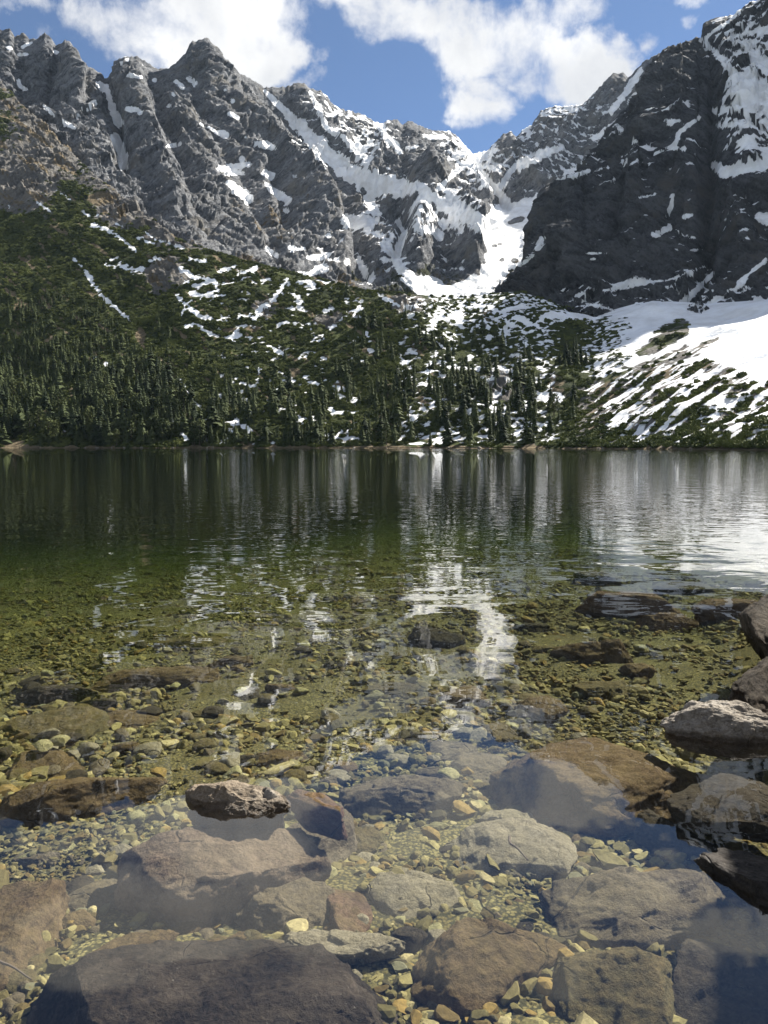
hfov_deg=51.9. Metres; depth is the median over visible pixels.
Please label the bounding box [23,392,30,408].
pine tree
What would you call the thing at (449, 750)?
boulder
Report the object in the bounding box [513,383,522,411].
spruce tree
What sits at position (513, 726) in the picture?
cobble
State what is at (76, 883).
cobble
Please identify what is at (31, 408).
spruce tree
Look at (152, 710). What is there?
cobble
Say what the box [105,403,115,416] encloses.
pine tree
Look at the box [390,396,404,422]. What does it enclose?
spruce tree
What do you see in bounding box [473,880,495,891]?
cobble
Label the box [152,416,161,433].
pine tree
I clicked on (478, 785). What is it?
cobble
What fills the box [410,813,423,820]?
cobble
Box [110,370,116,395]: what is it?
spruce tree
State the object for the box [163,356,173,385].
spruce tree
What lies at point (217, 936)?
cobble
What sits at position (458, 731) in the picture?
cobble
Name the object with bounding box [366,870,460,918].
boulder
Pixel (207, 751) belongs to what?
cobble
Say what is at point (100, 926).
cobble
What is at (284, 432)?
spruce tree
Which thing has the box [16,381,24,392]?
pine tree
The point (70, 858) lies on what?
cobble
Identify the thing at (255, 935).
cobble
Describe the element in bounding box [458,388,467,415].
spruce tree
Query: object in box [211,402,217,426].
spruce tree
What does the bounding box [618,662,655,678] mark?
boulder
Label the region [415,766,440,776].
cobble
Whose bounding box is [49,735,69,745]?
stone
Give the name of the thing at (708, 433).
dwarf pine thicket
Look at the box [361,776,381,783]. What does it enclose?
cobble
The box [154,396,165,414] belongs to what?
pine tree
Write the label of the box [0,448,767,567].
lake water
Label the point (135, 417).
pine tree
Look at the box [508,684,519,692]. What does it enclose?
cobble
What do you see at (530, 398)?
spruce tree
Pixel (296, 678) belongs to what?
cobble
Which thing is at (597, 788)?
boulder
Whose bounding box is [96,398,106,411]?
pine tree
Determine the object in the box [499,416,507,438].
spruce tree
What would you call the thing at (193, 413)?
spruce tree
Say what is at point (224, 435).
spruce tree
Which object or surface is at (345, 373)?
spruce tree
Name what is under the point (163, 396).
spruce tree
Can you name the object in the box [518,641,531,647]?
cobble
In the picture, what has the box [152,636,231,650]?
boulder
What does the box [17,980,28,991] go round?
cobble
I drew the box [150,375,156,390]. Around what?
pine tree
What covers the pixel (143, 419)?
pine tree
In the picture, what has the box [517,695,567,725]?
boulder
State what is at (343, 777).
cobble
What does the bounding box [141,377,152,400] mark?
spruce tree
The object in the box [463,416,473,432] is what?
pine tree
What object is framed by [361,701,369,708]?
cobble
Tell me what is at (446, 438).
spruce tree
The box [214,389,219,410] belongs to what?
spruce tree
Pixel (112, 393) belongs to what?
pine tree
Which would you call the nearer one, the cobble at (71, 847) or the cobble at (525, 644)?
the cobble at (71, 847)
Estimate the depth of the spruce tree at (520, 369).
646.62 m
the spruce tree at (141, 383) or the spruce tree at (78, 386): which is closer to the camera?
the spruce tree at (141, 383)
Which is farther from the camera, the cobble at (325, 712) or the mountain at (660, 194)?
the mountain at (660, 194)
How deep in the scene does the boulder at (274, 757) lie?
4.71 m
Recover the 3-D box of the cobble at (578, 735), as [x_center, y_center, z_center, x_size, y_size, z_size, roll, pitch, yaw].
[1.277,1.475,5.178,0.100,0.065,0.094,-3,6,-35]
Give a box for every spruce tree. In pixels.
[0,386,6,412]
[0,409,9,435]
[3,354,5,372]
[5,349,14,371]
[5,360,14,383]
[7,377,12,398]
[7,411,14,437]
[12,401,26,431]
[12,406,17,432]
[18,384,22,405]
[21,369,25,386]
[24,400,32,427]
[26,368,34,392]
[28,389,33,412]
[32,381,41,399]
[41,385,49,409]
[43,421,48,441]
[46,401,54,424]
[51,360,57,380]
[56,399,68,427]
[59,362,67,383]
[60,350,68,370]
[60,398,70,418]
[67,403,73,429]
[68,406,81,437]
[70,394,76,411]
[71,351,75,367]
[71,378,76,397]
[73,356,80,377]
[74,379,79,398]
[76,409,81,428]
[80,387,85,411]
[81,414,88,439]
[82,378,87,395]
[83,352,88,371]
[85,385,94,410]
[89,412,98,441]
[90,364,97,381]
[90,371,96,390]
[91,353,97,370]
[92,386,100,409]
[93,416,105,445]
[95,415,114,445]
[96,355,100,375]
[97,402,105,418]
[98,374,103,392]
[101,389,107,409]
[104,416,112,444]
[108,404,112,427]
[109,361,115,378]
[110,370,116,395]
[111,408,120,429]
[113,394,119,414]
[115,350,125,373]
[117,384,123,407]
[119,395,127,418]
[124,378,132,399]
[125,405,131,421]
[133,376,141,393]
[134,417,148,444]
[137,395,142,416]
[138,370,143,387]
[139,371,144,391]
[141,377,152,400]
[142,350,155,374]
[143,365,150,385]
[143,399,147,419]
[144,376,153,395]
[146,394,149,413]
[147,403,154,416]
[149,359,153,379]
[150,379,159,404]
[159,359,164,384]
[159,389,171,415]
[162,363,168,385]
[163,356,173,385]
[163,369,168,390]
[167,382,176,411]
[167,403,172,427]
[176,403,180,422]
[181,380,186,404]
[184,380,196,409]
[187,402,197,425]
[197,405,208,436]
[198,415,207,442]
[204,390,217,411]
[204,399,222,427]
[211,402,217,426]
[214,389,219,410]
[218,399,228,417]
[220,416,226,438]
[227,384,231,405]
[230,386,237,408]
[231,426,238,444]
[243,399,252,423]
[259,417,272,440]
[263,382,281,409]
[267,387,274,412]
[275,375,287,399]
[282,418,288,440]
[284,367,292,388]
[284,388,293,414]
[289,421,294,440]
[292,406,299,432]
[293,417,300,440]
[304,419,310,443]
[308,403,312,424]
[309,415,314,435]
[311,418,321,443]
[317,405,323,426]
[321,385,327,408]
[321,397,326,419]
[326,425,336,446]
[343,363,347,381]
[358,414,367,439]
[368,381,374,402]
[369,306,377,328]
[371,389,378,409]
[374,335,379,357]
[374,374,379,393]
[375,413,383,440]
[379,394,384,415]
[382,406,388,431]
[383,376,388,394]
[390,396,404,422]
[392,365,401,385]
[392,367,398,389]
[401,387,407,408]
[406,369,413,396]
[411,360,415,381]
[425,369,432,394]
[434,393,442,416]
[438,399,447,425]
[441,413,453,445]
[448,369,454,389]
[449,356,456,377]
[450,378,456,401]
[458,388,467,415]
[459,381,471,409]
[465,371,474,394]
[465,415,475,441]
[472,401,478,423]
[472,405,480,429]
[476,376,489,400]
[478,377,482,396]
[481,402,491,421]
[483,386,489,407]
[487,413,494,441]
[491,408,496,429]
[495,420,510,442]
[496,404,501,431]
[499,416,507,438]
[503,402,511,425]
[511,362,524,386]
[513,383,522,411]
[518,358,522,379]
[518,413,531,444]
[525,375,537,396]
[525,387,537,411]
[528,416,532,441]
[531,404,539,430]
[532,395,538,416]
[545,412,555,434]
[547,383,554,408]
[557,350,561,362]
[562,342,568,360]
[567,348,572,365]
[568,379,577,402]
[569,393,575,419]
[571,340,575,362]
[574,335,578,359]
[575,351,579,365]
[578,345,583,361]
[583,353,587,365]
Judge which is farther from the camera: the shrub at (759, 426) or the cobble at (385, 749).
the shrub at (759, 426)
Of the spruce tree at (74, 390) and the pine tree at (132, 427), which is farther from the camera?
the spruce tree at (74, 390)
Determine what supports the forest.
on the hillside
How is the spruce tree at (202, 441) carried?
on the hillside
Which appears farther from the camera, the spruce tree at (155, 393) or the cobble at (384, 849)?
the spruce tree at (155, 393)
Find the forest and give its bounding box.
[0,270,571,445]
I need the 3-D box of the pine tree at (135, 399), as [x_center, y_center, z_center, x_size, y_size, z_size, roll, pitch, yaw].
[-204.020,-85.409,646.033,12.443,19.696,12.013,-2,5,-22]
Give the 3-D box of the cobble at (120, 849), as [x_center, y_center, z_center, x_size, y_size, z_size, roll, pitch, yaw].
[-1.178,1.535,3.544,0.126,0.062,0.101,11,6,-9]
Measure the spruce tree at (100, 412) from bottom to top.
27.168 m
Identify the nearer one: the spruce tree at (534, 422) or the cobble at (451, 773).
the cobble at (451, 773)
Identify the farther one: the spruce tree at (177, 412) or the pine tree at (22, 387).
the pine tree at (22, 387)
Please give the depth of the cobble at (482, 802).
4.05 m
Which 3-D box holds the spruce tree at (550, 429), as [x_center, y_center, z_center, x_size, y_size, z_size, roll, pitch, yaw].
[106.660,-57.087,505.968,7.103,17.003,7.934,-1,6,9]
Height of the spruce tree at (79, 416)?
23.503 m
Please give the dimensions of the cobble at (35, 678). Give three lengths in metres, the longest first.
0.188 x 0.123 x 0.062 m
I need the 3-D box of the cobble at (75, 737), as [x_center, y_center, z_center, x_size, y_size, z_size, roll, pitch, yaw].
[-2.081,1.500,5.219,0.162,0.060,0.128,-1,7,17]
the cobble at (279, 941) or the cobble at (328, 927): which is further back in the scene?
the cobble at (328, 927)
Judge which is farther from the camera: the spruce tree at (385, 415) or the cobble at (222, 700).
the spruce tree at (385, 415)
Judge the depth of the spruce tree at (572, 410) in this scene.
527.18 m
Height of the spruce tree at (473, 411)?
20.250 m
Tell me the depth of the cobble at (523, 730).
5.24 m
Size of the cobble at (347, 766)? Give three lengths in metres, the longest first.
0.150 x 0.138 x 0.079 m
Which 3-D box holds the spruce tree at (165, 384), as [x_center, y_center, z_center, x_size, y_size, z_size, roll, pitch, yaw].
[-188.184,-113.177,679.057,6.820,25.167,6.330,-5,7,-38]
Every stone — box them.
[34,739,52,751]
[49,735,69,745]
[257,787,284,830]
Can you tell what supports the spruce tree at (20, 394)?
on the hillside
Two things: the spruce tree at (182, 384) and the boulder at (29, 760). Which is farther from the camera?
the spruce tree at (182, 384)
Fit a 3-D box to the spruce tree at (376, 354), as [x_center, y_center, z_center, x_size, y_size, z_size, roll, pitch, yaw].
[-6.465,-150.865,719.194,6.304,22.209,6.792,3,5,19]
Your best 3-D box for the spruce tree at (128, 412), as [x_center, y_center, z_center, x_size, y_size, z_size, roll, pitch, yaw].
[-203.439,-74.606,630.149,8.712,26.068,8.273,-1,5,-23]
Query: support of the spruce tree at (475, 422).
on the hillside
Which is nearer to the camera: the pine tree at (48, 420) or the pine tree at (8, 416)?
the pine tree at (48, 420)
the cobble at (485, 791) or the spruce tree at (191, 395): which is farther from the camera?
the spruce tree at (191, 395)
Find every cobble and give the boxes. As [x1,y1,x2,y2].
[0,747,12,760]
[0,996,17,1017]
[3,668,19,674]
[5,968,38,993]
[8,768,28,779]
[10,992,25,1002]
[13,851,37,865]
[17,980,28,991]
[19,675,40,686]
[20,681,40,691]
[28,953,48,974]
[31,644,41,648]
[37,728,60,738]
[39,638,49,644]
[40,670,53,676]
[40,704,56,711]
[47,765,60,776]
[56,668,68,675]
[59,843,75,852]
[63,702,74,706]
[65,732,81,744]
[65,750,80,759]
[65,769,87,778]
[65,855,84,865]
[66,875,93,894]
[76,742,99,760]
[85,863,104,874]
[86,922,106,932]
[87,758,109,776]
[88,663,101,669]
[106,666,115,671]
[106,865,117,879]
[109,844,132,859]
[111,741,139,754]
[115,728,129,741]
[125,700,135,707]
[126,809,144,824]
[132,741,161,754]
[133,662,141,666]
[134,641,146,648]
[134,929,150,932]
[136,705,162,715]
[143,746,161,757]
[145,918,157,925]
[161,800,170,806]
[162,647,172,652]
[168,813,178,821]
[170,682,180,688]
[172,921,206,935]
[177,712,193,719]
[188,682,200,691]
[188,733,205,741]
[192,738,219,750]
[199,928,213,939]
[201,748,214,755]
[203,706,223,716]
[204,762,229,774]
[207,934,225,940]
[208,936,226,941]
[217,698,228,703]
[219,752,239,767]
[223,765,241,775]
[227,931,246,939]
[230,646,244,654]
[230,664,245,671]
[232,775,249,782]
[235,684,248,688]
[235,686,246,693]
[240,754,259,764]
[244,929,264,940]
[257,693,278,703]
[265,738,277,744]
[266,939,284,943]
[275,691,287,697]
[283,769,306,782]
[293,646,311,653]
[293,675,303,681]
[293,687,308,693]
[298,640,309,647]
[299,766,316,773]
[309,638,317,643]
[321,708,339,717]
[322,769,350,783]
[323,713,343,730]
[323,923,334,930]
[326,792,339,800]
[329,866,337,877]
[334,761,357,771]
[345,771,355,783]
[352,969,362,979]
[356,852,373,861]
[357,913,368,924]
[359,640,370,646]
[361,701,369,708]
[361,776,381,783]
[362,651,376,656]
[369,861,379,867]
[373,701,384,708]
[375,638,388,646]
[377,744,393,754]
[378,718,388,724]
[378,809,394,820]
[380,843,386,851]
[385,753,410,767]
[390,652,403,658]
[391,926,427,952]
[394,916,405,923]
[400,867,412,872]
[410,732,432,745]
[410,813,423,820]
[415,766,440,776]
[425,755,440,765]
[427,922,442,931]
[427,929,444,942]
[427,1001,436,1009]
[430,773,448,778]
[437,767,459,779]
[439,845,451,852]
[452,727,472,738]
[456,646,466,653]
[467,658,477,665]
[468,727,486,740]
[468,800,485,810]
[468,898,485,911]
[472,782,487,788]
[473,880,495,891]
[479,785,491,797]
[480,906,494,918]
[495,912,502,917]
[500,706,507,712]
[505,722,517,729]
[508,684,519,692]
[509,662,518,666]
[512,709,528,718]
[516,725,531,738]
[516,922,533,931]
[517,693,539,699]
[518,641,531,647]
[538,932,551,937]
[546,739,560,743]
[563,937,577,942]
[571,732,587,738]
[571,833,580,841]
[575,861,590,869]
[578,706,597,715]
[633,644,646,652]
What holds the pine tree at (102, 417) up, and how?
on the hillside
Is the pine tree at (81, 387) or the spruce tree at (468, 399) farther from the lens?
the pine tree at (81, 387)
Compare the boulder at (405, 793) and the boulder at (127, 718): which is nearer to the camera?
the boulder at (405, 793)
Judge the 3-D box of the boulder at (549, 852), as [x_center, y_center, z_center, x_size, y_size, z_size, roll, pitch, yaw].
[0.553,1.520,3.491,0.591,0.231,0.475,1,5,9]
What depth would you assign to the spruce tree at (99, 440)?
618.33 m
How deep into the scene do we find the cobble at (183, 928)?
2.89 m
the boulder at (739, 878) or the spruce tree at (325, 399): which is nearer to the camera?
the boulder at (739, 878)
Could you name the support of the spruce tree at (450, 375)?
on the hillside
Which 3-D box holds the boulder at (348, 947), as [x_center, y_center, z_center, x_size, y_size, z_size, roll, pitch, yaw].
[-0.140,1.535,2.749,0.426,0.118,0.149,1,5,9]
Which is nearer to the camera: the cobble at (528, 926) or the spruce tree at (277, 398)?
the cobble at (528, 926)
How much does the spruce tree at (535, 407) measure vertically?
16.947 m
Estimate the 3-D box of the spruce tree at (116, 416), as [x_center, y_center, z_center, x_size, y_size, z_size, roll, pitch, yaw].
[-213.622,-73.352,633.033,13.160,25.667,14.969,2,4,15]
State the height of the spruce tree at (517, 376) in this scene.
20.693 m
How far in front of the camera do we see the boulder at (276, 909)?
2.95 m
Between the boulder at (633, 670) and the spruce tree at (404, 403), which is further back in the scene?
the spruce tree at (404, 403)
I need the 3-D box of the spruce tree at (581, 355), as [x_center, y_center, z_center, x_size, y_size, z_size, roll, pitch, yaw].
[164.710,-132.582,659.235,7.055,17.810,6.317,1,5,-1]
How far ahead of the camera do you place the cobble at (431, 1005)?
2.46 m
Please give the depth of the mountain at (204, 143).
1592.45 m
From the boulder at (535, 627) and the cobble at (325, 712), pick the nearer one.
the cobble at (325, 712)
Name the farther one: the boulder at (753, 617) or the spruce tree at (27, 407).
the spruce tree at (27, 407)
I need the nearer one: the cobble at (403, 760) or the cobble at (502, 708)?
the cobble at (403, 760)
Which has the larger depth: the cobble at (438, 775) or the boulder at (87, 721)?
the boulder at (87, 721)
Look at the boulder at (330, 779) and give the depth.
4.36 m
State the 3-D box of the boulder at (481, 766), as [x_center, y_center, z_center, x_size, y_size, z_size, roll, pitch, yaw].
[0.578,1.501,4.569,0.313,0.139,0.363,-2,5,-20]
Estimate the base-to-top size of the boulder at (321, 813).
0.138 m
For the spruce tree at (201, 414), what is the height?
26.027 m
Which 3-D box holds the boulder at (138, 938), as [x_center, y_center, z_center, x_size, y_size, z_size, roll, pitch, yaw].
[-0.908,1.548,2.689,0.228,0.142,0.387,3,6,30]
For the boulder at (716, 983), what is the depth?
2.42 m
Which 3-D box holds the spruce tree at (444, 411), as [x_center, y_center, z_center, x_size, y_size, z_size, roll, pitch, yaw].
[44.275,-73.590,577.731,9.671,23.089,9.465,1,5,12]
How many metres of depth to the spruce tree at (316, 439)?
577.53 m
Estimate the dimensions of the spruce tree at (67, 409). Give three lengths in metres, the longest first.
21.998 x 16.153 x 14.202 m
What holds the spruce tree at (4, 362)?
on the hillside
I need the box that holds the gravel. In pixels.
[0,541,767,1023]
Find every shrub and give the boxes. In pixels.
[701,417,713,420]
[725,395,738,397]
[751,424,762,429]
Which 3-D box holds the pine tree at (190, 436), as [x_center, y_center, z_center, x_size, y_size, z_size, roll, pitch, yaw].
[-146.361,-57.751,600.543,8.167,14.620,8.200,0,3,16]
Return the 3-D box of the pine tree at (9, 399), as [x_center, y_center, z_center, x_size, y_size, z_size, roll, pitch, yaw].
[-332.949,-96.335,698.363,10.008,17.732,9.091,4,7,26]
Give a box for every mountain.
[0,28,655,296]
[492,0,767,316]
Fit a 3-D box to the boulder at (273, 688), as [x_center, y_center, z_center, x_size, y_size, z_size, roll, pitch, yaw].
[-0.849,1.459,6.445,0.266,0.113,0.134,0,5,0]
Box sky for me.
[0,0,756,153]
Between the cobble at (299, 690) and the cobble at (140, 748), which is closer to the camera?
the cobble at (140, 748)
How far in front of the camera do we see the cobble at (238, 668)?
7.06 m
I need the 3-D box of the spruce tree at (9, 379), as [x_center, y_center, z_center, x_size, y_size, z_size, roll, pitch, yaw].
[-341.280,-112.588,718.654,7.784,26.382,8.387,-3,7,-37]
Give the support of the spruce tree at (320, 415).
on the hillside
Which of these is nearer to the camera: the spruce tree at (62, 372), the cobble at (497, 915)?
the cobble at (497, 915)
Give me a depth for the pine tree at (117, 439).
615.17 m
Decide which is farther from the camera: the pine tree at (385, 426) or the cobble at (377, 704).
the pine tree at (385, 426)
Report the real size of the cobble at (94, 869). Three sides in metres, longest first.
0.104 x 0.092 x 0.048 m
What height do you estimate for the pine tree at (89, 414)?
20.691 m
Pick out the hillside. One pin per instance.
(732, 335)
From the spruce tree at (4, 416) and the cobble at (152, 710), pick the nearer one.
the cobble at (152, 710)
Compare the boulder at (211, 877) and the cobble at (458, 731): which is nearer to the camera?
the boulder at (211, 877)
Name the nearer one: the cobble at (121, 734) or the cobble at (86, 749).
the cobble at (86, 749)
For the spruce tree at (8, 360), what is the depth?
802.93 m
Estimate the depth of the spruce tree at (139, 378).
689.75 m
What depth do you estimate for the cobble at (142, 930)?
2.85 m
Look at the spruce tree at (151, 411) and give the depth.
633.53 m
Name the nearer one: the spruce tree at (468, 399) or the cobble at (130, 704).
the cobble at (130, 704)
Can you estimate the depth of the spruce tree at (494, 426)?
550.24 m
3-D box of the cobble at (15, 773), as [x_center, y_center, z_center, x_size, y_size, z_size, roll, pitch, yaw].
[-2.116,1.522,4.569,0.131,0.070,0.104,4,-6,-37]
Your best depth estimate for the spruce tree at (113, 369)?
731.16 m
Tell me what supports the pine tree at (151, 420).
on the hillside
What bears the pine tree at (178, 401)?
on the hillside
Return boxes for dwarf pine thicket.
[0,89,767,448]
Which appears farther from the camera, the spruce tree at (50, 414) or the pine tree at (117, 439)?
the spruce tree at (50, 414)
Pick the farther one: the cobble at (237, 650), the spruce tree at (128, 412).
the spruce tree at (128, 412)
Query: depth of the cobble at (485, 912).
3.00 m
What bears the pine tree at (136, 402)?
on the hillside
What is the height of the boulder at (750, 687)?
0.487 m
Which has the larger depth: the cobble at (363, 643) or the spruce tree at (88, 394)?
the spruce tree at (88, 394)
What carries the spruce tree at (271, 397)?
on the hillside
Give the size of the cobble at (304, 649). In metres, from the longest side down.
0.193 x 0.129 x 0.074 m
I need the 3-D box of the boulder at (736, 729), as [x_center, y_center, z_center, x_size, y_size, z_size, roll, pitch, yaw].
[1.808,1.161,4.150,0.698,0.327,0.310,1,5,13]
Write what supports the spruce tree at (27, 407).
on the hillside
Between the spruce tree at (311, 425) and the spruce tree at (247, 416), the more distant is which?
the spruce tree at (247, 416)
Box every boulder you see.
[0,703,110,741]
[0,777,167,828]
[0,877,69,990]
[4,747,84,777]
[12,851,60,869]
[15,684,97,704]
[26,939,397,1023]
[62,909,96,934]
[68,878,117,912]
[79,698,117,710]
[88,665,221,692]
[90,929,179,952]
[107,709,159,728]
[114,825,331,927]
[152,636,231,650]
[185,780,290,828]
[191,709,213,716]
[206,655,253,668]
[234,877,334,933]
[236,687,259,700]
[254,749,309,766]
[265,683,295,693]
[284,929,405,964]
[286,789,347,840]
[286,802,357,864]
[318,775,344,790]
[327,888,372,931]
[338,774,463,819]
[355,826,384,854]
[361,681,423,698]
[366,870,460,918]
[407,626,465,648]
[410,917,567,1018]
[423,822,449,830]
[429,740,477,760]
[439,685,490,708]
[443,817,577,881]
[450,752,506,783]
[477,809,536,821]
[480,722,519,746]
[489,737,710,839]
[516,623,550,632]
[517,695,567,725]
[531,645,558,652]
[537,866,738,950]
[549,639,633,663]
[553,946,675,1023]
[571,680,629,702]
[572,570,627,586]
[572,591,685,618]
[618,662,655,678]
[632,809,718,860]
[635,612,698,632]
[652,581,716,594]
[659,700,767,760]
[666,773,767,842]
[672,938,767,1023]
[690,598,757,624]
[692,847,767,930]
[727,657,767,714]
[739,594,767,659]
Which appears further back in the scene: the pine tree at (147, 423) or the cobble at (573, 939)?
the pine tree at (147, 423)
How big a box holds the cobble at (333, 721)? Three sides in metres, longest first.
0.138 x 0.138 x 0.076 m
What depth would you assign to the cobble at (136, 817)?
3.92 m
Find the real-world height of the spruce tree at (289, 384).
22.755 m
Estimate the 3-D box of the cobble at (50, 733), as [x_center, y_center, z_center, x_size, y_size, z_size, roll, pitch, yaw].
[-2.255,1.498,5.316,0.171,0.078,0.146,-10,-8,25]
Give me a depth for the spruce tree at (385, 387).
645.35 m
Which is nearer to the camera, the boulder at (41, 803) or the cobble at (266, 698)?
the boulder at (41, 803)
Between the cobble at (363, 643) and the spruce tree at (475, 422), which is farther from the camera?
the spruce tree at (475, 422)
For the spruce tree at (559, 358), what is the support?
on the hillside
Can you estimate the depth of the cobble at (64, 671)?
7.23 m
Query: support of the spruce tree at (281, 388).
on the hillside
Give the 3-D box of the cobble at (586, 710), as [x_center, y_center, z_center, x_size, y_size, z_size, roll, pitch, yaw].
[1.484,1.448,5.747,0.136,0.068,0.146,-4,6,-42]
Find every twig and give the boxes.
[0,960,31,979]
[508,835,527,859]
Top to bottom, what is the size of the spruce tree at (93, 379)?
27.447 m
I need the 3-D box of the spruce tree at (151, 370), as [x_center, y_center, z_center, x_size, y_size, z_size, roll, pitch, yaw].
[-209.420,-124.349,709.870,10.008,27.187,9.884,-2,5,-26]
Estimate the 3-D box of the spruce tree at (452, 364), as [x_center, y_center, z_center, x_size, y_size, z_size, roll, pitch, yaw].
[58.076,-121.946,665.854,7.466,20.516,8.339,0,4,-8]
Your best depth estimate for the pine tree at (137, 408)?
633.05 m
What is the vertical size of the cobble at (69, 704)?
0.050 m
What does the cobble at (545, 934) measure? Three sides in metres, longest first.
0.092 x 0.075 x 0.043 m
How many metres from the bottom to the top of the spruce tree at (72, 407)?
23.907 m
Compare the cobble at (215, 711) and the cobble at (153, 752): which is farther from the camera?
the cobble at (215, 711)
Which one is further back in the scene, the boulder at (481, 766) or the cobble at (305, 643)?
the cobble at (305, 643)
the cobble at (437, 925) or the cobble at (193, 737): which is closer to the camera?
the cobble at (437, 925)
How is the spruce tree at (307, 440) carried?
on the hillside
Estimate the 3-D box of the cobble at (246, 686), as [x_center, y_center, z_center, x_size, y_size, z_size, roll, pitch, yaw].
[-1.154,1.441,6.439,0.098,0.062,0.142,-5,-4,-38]
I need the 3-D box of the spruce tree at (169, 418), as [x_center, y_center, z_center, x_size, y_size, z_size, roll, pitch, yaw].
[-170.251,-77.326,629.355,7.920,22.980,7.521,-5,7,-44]
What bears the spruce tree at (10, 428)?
on the hillside
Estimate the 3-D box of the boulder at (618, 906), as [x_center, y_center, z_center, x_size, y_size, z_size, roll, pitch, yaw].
[1.035,1.505,2.996,0.860,0.248,0.472,-1,5,-8]
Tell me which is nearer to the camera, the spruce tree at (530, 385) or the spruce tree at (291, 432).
the spruce tree at (291, 432)
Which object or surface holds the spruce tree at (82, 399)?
on the hillside
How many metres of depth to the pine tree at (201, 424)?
596.62 m
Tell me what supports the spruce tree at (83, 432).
on the hillside
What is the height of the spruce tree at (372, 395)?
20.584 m
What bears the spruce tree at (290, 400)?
on the hillside
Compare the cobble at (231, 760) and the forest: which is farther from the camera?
the forest
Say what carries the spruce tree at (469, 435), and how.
on the hillside
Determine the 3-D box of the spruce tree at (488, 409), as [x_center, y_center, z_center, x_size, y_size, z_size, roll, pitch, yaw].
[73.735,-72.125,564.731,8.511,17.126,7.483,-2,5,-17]
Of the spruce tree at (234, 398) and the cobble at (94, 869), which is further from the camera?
the spruce tree at (234, 398)
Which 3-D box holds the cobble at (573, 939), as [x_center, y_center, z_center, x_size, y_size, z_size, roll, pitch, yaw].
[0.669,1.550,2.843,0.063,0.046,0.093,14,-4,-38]
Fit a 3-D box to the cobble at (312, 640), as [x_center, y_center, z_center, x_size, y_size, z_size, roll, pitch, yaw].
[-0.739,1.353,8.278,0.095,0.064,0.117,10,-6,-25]
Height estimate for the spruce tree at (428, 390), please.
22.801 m
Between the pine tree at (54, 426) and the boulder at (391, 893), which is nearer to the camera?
the boulder at (391, 893)
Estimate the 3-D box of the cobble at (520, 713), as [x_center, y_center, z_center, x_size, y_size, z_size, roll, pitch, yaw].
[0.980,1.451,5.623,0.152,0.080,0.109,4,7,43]
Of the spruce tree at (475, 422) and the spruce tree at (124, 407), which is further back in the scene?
the spruce tree at (124, 407)
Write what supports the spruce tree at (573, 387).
on the hillside
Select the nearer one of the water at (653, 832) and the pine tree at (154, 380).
the water at (653, 832)
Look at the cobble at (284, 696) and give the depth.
6.22 m
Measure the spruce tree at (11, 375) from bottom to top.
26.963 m
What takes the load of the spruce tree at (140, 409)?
on the hillside
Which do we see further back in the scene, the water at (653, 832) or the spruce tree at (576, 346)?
the spruce tree at (576, 346)
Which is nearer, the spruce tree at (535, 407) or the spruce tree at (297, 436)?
the spruce tree at (535, 407)
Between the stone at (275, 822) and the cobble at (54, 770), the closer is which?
the stone at (275, 822)
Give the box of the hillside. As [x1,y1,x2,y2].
[0,81,767,449]
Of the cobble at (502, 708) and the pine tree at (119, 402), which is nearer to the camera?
the cobble at (502, 708)
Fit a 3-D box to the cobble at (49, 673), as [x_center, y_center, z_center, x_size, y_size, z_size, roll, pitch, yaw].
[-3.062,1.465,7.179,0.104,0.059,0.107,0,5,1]
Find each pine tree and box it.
[0,354,7,367]
[2,393,12,406]
[3,414,13,431]
[5,407,13,418]
[7,379,18,397]
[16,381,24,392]
[22,412,35,431]
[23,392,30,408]
[32,405,43,421]
[39,418,56,438]
[51,389,66,408]
[51,414,61,430]
[51,421,59,438]
[54,420,62,435]
[72,426,81,438]
[78,382,87,396]
[81,409,93,432]
[82,397,89,411]
[82,406,96,422]
[85,419,92,435]
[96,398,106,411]
[97,415,106,422]
[100,371,110,381]
[105,384,114,398]
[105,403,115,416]
[112,428,121,445]
[117,398,127,410]
[124,421,136,440]
[128,396,139,414]
[130,414,139,427]
[131,401,144,415]
[133,403,146,420]
[136,414,146,429]
[144,416,155,435]
[146,416,158,433]
[150,374,159,387]
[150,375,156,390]
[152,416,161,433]
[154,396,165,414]
[154,418,169,437]
[168,384,179,398]
[171,399,183,415]
[178,388,189,409]
[187,427,195,444]
[188,421,199,445]
[193,419,205,444]
[381,422,390,444]
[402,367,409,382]
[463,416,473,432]
[548,393,559,414]
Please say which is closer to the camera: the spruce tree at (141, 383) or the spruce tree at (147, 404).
the spruce tree at (147, 404)

